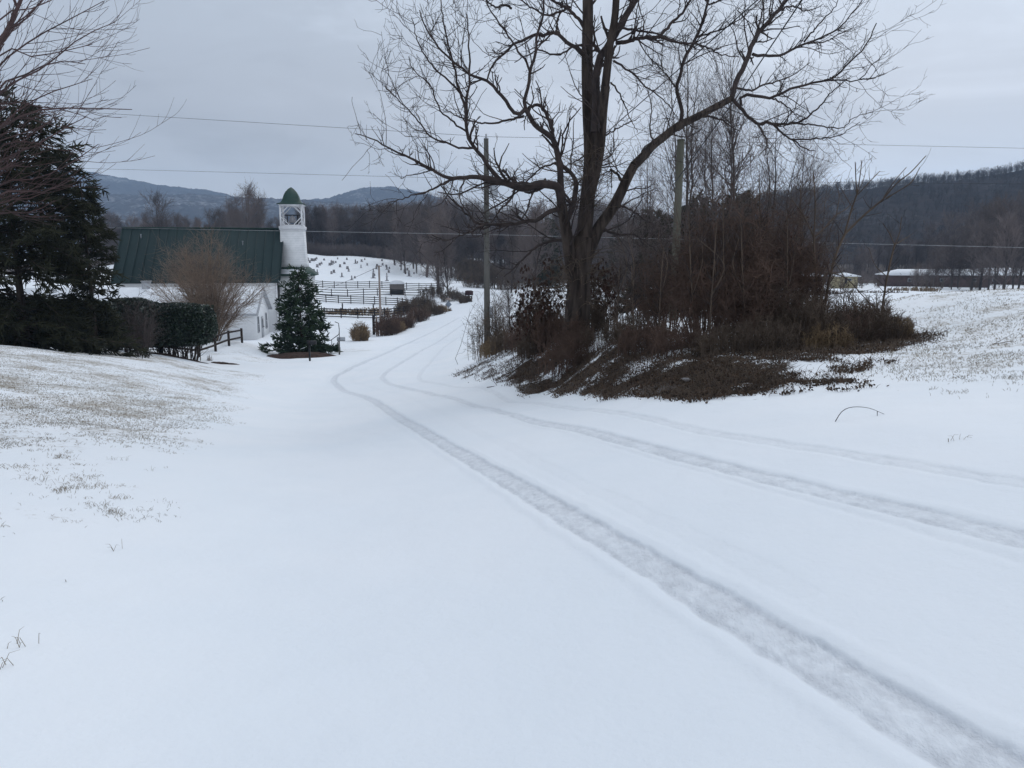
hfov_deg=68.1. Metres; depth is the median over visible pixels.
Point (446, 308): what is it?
roadside bush
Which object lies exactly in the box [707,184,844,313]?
bramble bush
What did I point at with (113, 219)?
bare tree
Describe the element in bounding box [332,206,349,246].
bare tree
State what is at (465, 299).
roadside bush
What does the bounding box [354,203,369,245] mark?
bare tree
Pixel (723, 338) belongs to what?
shrub
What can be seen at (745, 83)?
power line
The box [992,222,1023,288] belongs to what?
bare tree
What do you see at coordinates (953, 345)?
dead grass
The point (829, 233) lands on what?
vine tangle
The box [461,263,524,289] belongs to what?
brush
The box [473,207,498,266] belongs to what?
bare tree
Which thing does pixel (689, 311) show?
bramble bush
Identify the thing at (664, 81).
power line
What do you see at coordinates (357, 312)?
board fence
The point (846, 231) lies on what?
sapling
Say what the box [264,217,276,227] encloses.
bare tree
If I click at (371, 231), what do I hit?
bare tree
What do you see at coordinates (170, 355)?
mulch bed
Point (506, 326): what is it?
shrub
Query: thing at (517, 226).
bare tree
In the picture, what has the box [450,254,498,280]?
brush
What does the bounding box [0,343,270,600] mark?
dead grass
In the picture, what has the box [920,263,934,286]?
bare tree
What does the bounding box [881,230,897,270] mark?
bare tree
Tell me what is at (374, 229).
bare tree
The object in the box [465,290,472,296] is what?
roadside box
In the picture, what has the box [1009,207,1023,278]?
bare tree
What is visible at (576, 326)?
shrub
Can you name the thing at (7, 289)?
spruce tree
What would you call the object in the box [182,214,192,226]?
bare tree
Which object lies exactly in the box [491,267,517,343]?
shrub tree
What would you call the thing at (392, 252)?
bare tree
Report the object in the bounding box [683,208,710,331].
whip sapling
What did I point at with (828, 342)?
shrub
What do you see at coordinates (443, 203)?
bare tree
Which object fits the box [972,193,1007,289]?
bare tree
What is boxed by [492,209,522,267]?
bare tree
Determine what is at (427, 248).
bare tree
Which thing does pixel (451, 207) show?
bare tree
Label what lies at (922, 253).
bare tree
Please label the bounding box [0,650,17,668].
grass tuft
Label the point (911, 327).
shrub
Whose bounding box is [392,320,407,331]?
roadside bush
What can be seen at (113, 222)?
bare tree
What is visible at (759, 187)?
whip sapling
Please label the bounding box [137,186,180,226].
bare tree
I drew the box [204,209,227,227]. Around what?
bare tree
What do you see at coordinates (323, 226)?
bare tree
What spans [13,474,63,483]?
grass tuft
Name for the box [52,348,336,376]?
driveway
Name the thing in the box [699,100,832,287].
slender tree
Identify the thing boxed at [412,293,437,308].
roadside bush
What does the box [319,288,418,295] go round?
board fence
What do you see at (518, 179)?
power line
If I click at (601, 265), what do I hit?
bare tree
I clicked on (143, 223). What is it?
bare tree
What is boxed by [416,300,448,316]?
roadside bush
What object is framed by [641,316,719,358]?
shrub
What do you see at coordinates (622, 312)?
shrub
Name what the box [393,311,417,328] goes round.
roadside bush
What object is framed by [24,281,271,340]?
church annex
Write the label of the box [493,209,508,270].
bare tree
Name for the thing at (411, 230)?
bare tree
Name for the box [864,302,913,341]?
shrub
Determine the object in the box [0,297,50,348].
clipped hedge
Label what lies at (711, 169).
slender tree
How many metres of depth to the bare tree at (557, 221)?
212.51 m
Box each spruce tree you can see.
[0,83,153,357]
[0,221,53,349]
[53,178,136,357]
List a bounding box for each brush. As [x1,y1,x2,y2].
[317,308,361,314]
[337,307,397,315]
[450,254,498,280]
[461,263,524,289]
[510,263,565,286]
[847,290,908,292]
[886,286,940,291]
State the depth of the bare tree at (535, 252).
117.70 m
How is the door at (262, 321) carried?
in the church annex
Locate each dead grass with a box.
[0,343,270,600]
[711,288,1023,397]
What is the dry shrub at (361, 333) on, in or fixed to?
on the ground at (84, 603)
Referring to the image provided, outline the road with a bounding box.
[79,281,1023,767]
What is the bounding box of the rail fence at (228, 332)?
[124,328,242,356]
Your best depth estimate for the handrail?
66.24 m
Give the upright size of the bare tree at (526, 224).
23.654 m
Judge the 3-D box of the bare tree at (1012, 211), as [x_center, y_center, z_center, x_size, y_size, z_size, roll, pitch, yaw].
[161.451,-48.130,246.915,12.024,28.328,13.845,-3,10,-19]
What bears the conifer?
on the ground at (84, 603)
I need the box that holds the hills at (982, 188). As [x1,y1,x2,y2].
[636,170,1023,263]
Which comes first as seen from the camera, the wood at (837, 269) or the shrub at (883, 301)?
the shrub at (883, 301)
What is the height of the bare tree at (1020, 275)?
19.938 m
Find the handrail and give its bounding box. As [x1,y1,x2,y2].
[324,322,339,344]
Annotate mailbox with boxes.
[307,340,316,360]
[337,337,344,354]
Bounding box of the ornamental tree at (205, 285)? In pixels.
[138,213,279,340]
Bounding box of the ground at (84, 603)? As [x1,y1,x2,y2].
[0,253,1023,767]
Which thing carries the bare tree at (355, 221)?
on the ground at (84, 603)
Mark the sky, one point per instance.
(296, 63)
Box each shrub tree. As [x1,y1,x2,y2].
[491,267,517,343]
[601,241,638,309]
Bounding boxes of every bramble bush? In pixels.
[608,248,707,331]
[636,183,750,333]
[658,259,766,339]
[665,177,811,326]
[693,231,807,337]
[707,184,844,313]
[767,200,852,320]
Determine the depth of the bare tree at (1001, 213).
158.55 m
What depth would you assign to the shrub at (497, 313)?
35.91 m
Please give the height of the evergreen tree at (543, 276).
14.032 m
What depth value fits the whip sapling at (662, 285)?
16.91 m
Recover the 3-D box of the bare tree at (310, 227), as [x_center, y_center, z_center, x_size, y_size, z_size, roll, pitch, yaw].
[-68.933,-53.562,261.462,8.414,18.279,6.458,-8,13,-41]
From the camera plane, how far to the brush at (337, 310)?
111.92 m
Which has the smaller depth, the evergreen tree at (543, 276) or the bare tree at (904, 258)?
the evergreen tree at (543, 276)
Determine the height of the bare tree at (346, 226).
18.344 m
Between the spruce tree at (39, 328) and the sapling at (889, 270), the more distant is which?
the spruce tree at (39, 328)
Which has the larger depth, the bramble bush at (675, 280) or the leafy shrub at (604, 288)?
the leafy shrub at (604, 288)
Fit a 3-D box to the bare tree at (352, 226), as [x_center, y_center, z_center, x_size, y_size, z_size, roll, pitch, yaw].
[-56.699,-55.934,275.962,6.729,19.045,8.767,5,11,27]
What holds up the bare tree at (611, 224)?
on the ground at (84, 603)
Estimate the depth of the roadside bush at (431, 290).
143.53 m
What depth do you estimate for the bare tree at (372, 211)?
286.83 m
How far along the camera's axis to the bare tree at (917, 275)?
153.52 m
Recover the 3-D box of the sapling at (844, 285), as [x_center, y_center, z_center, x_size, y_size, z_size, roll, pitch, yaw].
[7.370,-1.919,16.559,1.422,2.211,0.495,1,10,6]
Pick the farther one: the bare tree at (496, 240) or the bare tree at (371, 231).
the bare tree at (371, 231)
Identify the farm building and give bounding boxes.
[830,272,860,287]
[875,269,987,287]
[978,268,1023,284]
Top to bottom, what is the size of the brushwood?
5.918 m
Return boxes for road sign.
[445,296,451,306]
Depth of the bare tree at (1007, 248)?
151.72 m
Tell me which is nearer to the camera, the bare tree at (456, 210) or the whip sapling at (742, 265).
the whip sapling at (742, 265)
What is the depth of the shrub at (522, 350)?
23.44 m
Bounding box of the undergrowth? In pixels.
[83,241,1023,285]
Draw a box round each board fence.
[315,280,443,289]
[316,294,424,304]
[317,306,403,317]
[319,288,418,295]
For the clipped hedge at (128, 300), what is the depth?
44.43 m
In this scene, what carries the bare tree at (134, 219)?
on the ground at (84, 603)
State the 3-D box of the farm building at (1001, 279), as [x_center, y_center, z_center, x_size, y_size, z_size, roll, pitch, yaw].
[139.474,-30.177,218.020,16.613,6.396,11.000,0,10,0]
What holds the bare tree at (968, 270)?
on the ground at (84, 603)
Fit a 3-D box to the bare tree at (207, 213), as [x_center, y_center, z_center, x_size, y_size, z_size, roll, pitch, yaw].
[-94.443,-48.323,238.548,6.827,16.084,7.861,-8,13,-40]
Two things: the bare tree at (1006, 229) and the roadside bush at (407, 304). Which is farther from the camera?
the bare tree at (1006, 229)
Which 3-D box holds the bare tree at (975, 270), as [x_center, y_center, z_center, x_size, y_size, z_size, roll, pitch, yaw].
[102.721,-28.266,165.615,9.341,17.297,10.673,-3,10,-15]
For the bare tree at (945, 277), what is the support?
on the ground at (84, 603)
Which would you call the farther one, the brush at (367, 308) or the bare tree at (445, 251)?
the bare tree at (445, 251)
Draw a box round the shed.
[389,280,404,294]
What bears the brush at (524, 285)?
on the ground at (84, 603)
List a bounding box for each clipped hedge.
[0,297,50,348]
[34,300,121,346]
[107,297,158,349]
[135,301,218,360]
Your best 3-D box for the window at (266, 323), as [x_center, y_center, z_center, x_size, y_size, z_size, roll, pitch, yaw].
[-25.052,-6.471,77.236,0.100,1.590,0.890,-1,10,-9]
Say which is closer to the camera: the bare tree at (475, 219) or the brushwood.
the brushwood
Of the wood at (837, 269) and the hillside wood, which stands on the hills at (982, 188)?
the hillside wood
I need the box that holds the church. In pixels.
[110,187,318,331]
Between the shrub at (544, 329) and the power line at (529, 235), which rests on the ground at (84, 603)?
the shrub at (544, 329)
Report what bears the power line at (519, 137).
attached to the utility pole at (486, 259)
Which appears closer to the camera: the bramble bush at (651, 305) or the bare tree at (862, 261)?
the bramble bush at (651, 305)
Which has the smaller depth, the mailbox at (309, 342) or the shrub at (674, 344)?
the shrub at (674, 344)
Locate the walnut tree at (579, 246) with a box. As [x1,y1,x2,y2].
[343,0,945,346]
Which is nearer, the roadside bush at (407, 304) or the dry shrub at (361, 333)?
the dry shrub at (361, 333)
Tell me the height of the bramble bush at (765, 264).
2.573 m
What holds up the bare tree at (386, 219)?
on the ground at (84, 603)
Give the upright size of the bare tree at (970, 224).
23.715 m
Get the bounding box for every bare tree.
[100,213,114,262]
[101,211,122,262]
[107,210,122,245]
[110,219,127,250]
[120,214,135,226]
[124,214,140,226]
[135,215,151,226]
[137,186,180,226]
[139,212,150,225]
[170,210,185,226]
[178,214,189,226]
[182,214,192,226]
[191,218,201,226]
[202,207,215,226]
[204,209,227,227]
[212,206,228,227]
[219,193,245,227]
[221,179,268,227]
[242,187,269,227]
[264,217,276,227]
[293,208,308,235]
[300,200,320,244]
[305,203,323,253]
[312,202,332,245]
[313,201,336,254]
[313,207,329,246]
[322,207,339,255]
[329,201,345,243]
[329,205,348,243]
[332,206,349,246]
[336,203,358,244]
[343,202,363,247]
[350,210,362,247]
[351,206,368,246]
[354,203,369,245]
[363,203,390,248]
[365,211,380,244]
[366,200,375,238]
[372,203,390,248]
[377,198,405,262]
[380,201,394,255]
[384,196,415,273]
[386,211,412,269]
[401,201,442,277]
[404,201,433,264]
[404,207,425,269]
[405,205,425,268]
[408,198,428,222]
[412,203,459,288]
[420,188,438,236]
[427,214,462,291]
[428,186,459,272]
[433,188,465,265]
[434,207,476,277]
[442,197,476,266]
[449,198,480,264]
[458,197,472,239]
[467,197,482,258]
[472,200,510,260]
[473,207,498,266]
[489,202,504,265]
[492,206,528,292]
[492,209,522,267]
[493,204,514,266]
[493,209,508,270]
[502,201,530,259]
[506,196,560,289]
[510,209,550,266]
[520,205,551,257]
[539,204,560,266]
[549,193,579,261]
[553,210,577,264]
[567,192,579,234]
[591,199,615,278]
[592,198,618,262]
[593,190,610,270]
[593,197,608,274]
[595,194,630,256]
[597,198,643,295]
[615,200,640,239]
[622,206,658,266]
[799,230,827,266]
[852,242,870,273]
[859,246,877,278]
[871,234,885,271]
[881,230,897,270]
[886,229,903,268]
[892,235,907,268]
[897,233,916,268]
[909,239,926,268]
[909,262,927,286]
[912,240,929,267]
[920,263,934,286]
[923,246,943,287]
[932,243,956,287]
[938,237,969,289]
[950,222,977,287]
[953,234,991,289]
[957,214,983,265]
[958,197,994,261]
[962,217,1003,289]
[969,185,1023,289]
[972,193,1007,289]
[972,209,1023,288]
[992,206,1023,267]
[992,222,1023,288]
[993,192,1023,267]
[1007,212,1023,288]
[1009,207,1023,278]
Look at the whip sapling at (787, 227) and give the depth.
16.58 m
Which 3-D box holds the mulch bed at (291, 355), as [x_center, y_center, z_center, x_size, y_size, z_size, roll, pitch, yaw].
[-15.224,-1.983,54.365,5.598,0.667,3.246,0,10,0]
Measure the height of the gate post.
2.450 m
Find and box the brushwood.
[454,269,1009,290]
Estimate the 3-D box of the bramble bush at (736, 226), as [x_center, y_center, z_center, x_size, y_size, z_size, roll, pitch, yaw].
[5.164,-2.779,17.516,3.591,3.993,3.226,5,11,27]
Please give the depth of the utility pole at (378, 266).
83.38 m
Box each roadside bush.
[373,309,404,335]
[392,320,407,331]
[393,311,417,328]
[394,296,417,313]
[406,304,431,321]
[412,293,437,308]
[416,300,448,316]
[418,284,458,297]
[432,304,451,311]
[438,290,464,301]
[458,295,471,303]
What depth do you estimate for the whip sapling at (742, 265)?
16.05 m
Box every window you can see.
[257,316,259,332]
[265,312,267,328]
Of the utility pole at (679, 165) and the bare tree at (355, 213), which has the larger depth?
the bare tree at (355, 213)
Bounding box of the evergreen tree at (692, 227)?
[656,189,724,314]
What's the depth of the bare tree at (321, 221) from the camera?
261.17 m
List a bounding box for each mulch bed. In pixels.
[150,352,207,363]
[211,362,239,364]
[267,352,335,358]
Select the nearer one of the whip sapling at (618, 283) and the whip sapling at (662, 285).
the whip sapling at (662, 285)
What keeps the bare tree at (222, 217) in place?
on the ground at (84, 603)
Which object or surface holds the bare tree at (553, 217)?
on the ground at (84, 603)
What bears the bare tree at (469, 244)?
on the ground at (84, 603)
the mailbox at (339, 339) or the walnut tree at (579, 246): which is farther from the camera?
the mailbox at (339, 339)
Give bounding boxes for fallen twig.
[835,407,882,421]
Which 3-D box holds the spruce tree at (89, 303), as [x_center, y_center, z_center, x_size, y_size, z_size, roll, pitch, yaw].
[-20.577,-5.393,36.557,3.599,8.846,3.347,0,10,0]
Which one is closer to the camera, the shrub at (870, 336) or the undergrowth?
the shrub at (870, 336)
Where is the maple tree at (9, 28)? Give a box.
[0,0,186,226]
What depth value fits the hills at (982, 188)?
530.61 m
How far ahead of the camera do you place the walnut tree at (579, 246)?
20.85 m
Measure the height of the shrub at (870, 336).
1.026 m
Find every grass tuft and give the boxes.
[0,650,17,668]
[7,628,38,648]
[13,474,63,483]
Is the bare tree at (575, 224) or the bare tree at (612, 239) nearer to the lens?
the bare tree at (575, 224)
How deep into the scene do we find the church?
81.26 m
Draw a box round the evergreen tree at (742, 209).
[715,183,776,300]
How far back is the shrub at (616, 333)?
18.28 m
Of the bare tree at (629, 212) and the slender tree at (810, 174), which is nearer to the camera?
the slender tree at (810, 174)
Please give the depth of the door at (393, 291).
149.50 m
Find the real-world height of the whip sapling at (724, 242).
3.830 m
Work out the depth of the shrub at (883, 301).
16.84 m
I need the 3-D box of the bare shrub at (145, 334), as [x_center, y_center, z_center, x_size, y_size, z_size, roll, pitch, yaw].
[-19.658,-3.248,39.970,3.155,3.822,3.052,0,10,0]
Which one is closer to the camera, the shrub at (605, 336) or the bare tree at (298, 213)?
the shrub at (605, 336)
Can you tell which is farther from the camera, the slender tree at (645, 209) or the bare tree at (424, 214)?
the bare tree at (424, 214)
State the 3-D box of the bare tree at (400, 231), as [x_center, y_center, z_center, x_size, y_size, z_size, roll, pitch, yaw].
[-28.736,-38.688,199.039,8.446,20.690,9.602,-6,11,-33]
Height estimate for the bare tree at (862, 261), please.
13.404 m
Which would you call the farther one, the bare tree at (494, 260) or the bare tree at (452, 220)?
the bare tree at (494, 260)
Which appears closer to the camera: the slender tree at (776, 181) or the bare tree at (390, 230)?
the slender tree at (776, 181)
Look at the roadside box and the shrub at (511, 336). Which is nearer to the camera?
the shrub at (511, 336)
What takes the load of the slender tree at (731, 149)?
on the ground at (84, 603)
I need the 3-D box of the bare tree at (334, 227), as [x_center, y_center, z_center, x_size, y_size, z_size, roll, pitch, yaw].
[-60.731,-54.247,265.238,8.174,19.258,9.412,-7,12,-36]
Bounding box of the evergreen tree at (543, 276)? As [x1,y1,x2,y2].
[531,218,563,290]
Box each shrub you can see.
[114,289,172,356]
[349,321,372,340]
[457,293,517,362]
[474,287,516,344]
[479,335,504,358]
[486,321,516,355]
[493,291,546,348]
[501,313,539,353]
[507,269,556,351]
[507,331,555,360]
[511,253,566,353]
[530,301,564,350]
[532,326,599,376]
[547,312,599,352]
[577,320,625,347]
[586,299,618,331]
[590,257,622,317]
[602,275,652,326]
[605,309,674,345]
[612,319,670,358]
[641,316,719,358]
[682,317,765,357]
[713,276,812,342]
[728,312,807,352]
[766,282,843,338]
[775,287,855,346]
[794,311,862,347]
[798,321,855,349]
[816,278,875,327]
[817,300,890,342]
[840,301,895,342]
[844,291,901,332]
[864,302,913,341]
[884,310,917,331]
[889,316,916,337]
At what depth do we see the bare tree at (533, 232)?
204.22 m
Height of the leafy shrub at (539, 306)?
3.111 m
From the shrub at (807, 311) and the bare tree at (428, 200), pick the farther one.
the bare tree at (428, 200)
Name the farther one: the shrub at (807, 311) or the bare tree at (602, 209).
the bare tree at (602, 209)
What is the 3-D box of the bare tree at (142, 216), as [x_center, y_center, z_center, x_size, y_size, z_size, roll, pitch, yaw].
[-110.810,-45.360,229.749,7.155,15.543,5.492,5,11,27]
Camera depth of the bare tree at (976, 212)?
230.48 m
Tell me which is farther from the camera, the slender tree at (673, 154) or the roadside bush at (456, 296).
the roadside bush at (456, 296)
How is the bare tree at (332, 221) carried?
on the ground at (84, 603)
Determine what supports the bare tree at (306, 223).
on the ground at (84, 603)
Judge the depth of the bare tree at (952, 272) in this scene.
173.29 m
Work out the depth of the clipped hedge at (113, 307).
39.21 m
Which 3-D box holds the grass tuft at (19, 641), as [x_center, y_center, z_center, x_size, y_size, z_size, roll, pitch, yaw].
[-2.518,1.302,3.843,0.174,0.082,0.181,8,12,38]
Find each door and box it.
[261,316,263,337]
[390,290,402,293]
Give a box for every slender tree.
[620,135,674,302]
[625,15,747,316]
[664,72,751,310]
[677,6,788,314]
[729,93,830,271]
[763,119,848,307]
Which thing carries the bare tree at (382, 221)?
on the ground at (84, 603)
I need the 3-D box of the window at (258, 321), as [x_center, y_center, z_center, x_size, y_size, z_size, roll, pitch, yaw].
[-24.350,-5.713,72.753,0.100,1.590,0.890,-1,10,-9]
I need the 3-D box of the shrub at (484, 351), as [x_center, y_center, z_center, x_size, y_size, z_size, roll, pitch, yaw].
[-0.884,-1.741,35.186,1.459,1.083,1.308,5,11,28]
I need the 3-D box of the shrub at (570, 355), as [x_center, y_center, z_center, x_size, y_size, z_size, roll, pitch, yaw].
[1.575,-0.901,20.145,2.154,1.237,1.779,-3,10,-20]
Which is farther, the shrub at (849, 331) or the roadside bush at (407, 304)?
the roadside bush at (407, 304)
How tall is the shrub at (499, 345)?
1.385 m
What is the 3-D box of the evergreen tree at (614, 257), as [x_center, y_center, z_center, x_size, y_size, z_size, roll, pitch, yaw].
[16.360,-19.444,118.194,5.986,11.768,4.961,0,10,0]
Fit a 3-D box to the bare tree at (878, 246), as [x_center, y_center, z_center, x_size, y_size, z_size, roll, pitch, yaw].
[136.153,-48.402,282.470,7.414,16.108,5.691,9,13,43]
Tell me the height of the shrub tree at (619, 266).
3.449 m
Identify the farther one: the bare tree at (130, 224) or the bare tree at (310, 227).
the bare tree at (310, 227)
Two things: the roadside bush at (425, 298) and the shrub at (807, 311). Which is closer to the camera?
the shrub at (807, 311)
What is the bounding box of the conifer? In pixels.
[258,264,342,353]
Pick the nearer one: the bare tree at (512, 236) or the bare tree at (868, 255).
the bare tree at (512, 236)
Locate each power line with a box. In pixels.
[7,107,996,147]
[54,167,983,183]
[145,228,1021,247]
[495,0,757,186]
[673,0,802,184]
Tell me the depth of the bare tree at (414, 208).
259.70 m
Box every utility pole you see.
[376,265,381,320]
[484,134,497,345]
[668,139,684,320]
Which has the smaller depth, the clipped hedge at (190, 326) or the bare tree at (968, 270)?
the clipped hedge at (190, 326)
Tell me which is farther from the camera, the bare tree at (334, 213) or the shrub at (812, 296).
the bare tree at (334, 213)
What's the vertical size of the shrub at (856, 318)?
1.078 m
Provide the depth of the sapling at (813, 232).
17.20 m
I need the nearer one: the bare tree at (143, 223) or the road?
the road
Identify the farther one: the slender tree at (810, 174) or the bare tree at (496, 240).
the bare tree at (496, 240)
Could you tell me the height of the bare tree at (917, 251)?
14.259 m
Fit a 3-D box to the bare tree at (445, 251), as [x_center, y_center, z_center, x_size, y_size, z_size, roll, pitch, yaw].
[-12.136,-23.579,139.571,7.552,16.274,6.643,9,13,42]
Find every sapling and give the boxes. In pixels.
[611,236,629,329]
[614,226,647,347]
[647,228,675,328]
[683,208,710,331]
[693,225,735,330]
[706,174,735,300]
[723,201,753,330]
[750,166,772,280]
[773,198,801,309]
[780,176,813,286]
[785,164,867,293]
[817,149,930,302]
[820,246,877,309]
[865,213,912,306]
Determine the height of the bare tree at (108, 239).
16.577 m
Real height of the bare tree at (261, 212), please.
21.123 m
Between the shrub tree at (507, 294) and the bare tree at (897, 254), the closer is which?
the shrub tree at (507, 294)
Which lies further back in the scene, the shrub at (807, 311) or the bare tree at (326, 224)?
the bare tree at (326, 224)
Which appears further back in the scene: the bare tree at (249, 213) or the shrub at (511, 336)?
the bare tree at (249, 213)
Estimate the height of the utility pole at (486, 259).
11.370 m
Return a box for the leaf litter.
[453,326,944,403]
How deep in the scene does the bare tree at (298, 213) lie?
257.00 m
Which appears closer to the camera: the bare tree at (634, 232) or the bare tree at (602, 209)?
the bare tree at (634, 232)
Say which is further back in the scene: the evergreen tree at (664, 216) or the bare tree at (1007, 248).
the bare tree at (1007, 248)
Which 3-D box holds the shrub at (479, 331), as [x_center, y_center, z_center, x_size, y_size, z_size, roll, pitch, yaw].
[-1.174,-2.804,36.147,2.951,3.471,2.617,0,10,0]
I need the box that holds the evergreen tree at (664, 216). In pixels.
[618,208,672,315]
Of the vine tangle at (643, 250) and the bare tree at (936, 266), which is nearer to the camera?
the vine tangle at (643, 250)
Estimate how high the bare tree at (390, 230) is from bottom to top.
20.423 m
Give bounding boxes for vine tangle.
[605,192,690,325]
[642,139,790,332]
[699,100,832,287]
[765,168,868,297]
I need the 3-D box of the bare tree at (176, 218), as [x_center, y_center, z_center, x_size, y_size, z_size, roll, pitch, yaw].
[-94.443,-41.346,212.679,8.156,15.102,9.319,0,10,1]
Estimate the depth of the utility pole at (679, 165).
29.05 m
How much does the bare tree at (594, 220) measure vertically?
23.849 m
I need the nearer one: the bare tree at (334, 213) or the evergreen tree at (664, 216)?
the evergreen tree at (664, 216)
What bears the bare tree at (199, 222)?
on the ground at (84, 603)
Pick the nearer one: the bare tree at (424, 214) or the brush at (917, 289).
the brush at (917, 289)
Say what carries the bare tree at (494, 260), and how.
on the ground at (84, 603)
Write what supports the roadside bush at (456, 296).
on the ground at (84, 603)
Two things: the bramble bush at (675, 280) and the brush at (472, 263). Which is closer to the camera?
the bramble bush at (675, 280)
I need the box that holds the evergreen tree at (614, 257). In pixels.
[598,222,630,292]
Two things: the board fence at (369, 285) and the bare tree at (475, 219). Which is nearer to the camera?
the board fence at (369, 285)
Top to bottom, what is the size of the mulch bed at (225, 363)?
0.310 m
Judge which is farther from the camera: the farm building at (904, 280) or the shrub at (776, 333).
the farm building at (904, 280)
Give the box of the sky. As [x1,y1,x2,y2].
[0,0,1023,222]
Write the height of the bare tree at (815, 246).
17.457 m
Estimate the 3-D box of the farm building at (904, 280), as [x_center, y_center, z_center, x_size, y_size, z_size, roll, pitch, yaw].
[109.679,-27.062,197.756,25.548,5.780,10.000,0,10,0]
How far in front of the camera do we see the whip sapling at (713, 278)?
15.89 m
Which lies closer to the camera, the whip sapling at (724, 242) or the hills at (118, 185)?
the whip sapling at (724, 242)
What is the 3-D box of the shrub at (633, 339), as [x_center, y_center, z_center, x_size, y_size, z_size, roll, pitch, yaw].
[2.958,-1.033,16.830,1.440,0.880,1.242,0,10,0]
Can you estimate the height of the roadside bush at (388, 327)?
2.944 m
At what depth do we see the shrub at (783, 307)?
16.36 m
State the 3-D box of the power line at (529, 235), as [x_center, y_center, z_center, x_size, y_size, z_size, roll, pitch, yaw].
[-0.270,-7.875,40.250,75.878,1.598,6.013,0,10,0]
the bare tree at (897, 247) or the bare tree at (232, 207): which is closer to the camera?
the bare tree at (232, 207)
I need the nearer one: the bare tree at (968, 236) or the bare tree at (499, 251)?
the bare tree at (968, 236)
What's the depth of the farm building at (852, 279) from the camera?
178.63 m
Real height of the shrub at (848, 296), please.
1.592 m
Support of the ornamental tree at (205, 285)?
on the ground at (84, 603)
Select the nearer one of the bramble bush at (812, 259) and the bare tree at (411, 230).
the bramble bush at (812, 259)
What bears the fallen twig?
on the road
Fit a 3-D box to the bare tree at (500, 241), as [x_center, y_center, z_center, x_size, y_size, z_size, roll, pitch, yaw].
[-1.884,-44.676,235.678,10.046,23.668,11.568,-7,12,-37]
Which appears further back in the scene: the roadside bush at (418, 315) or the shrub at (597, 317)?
the roadside bush at (418, 315)
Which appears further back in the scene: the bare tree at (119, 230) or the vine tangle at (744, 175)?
the bare tree at (119, 230)
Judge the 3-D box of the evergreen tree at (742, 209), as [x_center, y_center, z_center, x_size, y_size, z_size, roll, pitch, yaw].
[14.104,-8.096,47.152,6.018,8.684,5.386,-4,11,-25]
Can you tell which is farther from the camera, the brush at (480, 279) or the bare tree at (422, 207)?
the bare tree at (422, 207)
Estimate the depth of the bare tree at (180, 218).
237.46 m
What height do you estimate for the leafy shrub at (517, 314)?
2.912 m
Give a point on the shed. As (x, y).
(397, 284)
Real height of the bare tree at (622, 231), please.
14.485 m
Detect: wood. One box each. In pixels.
[36,223,1017,280]
[658,160,1023,250]
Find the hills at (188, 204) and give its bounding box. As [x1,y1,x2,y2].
[0,193,560,257]
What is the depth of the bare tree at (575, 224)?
203.50 m
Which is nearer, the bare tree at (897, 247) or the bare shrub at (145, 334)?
the bare shrub at (145, 334)
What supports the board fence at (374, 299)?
on the ground at (84, 603)
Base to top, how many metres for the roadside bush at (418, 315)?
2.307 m
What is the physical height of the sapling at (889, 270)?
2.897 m
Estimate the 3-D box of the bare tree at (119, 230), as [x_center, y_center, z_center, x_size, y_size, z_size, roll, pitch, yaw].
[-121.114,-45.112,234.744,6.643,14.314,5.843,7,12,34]
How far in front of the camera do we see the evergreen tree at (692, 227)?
44.73 m
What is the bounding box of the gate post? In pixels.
[372,316,377,334]
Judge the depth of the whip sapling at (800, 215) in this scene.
17.56 m
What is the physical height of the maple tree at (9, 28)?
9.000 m
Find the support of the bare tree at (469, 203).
on the ground at (84, 603)
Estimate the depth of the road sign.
111.58 m
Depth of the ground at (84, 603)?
9.34 m
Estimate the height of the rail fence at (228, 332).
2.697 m
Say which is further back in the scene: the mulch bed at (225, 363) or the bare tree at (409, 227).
the bare tree at (409, 227)
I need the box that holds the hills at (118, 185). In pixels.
[1,170,540,222]
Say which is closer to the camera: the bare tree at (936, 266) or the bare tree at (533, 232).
the bare tree at (936, 266)
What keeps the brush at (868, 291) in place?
on the ground at (84, 603)
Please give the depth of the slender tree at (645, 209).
43.08 m
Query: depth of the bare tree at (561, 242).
211.22 m

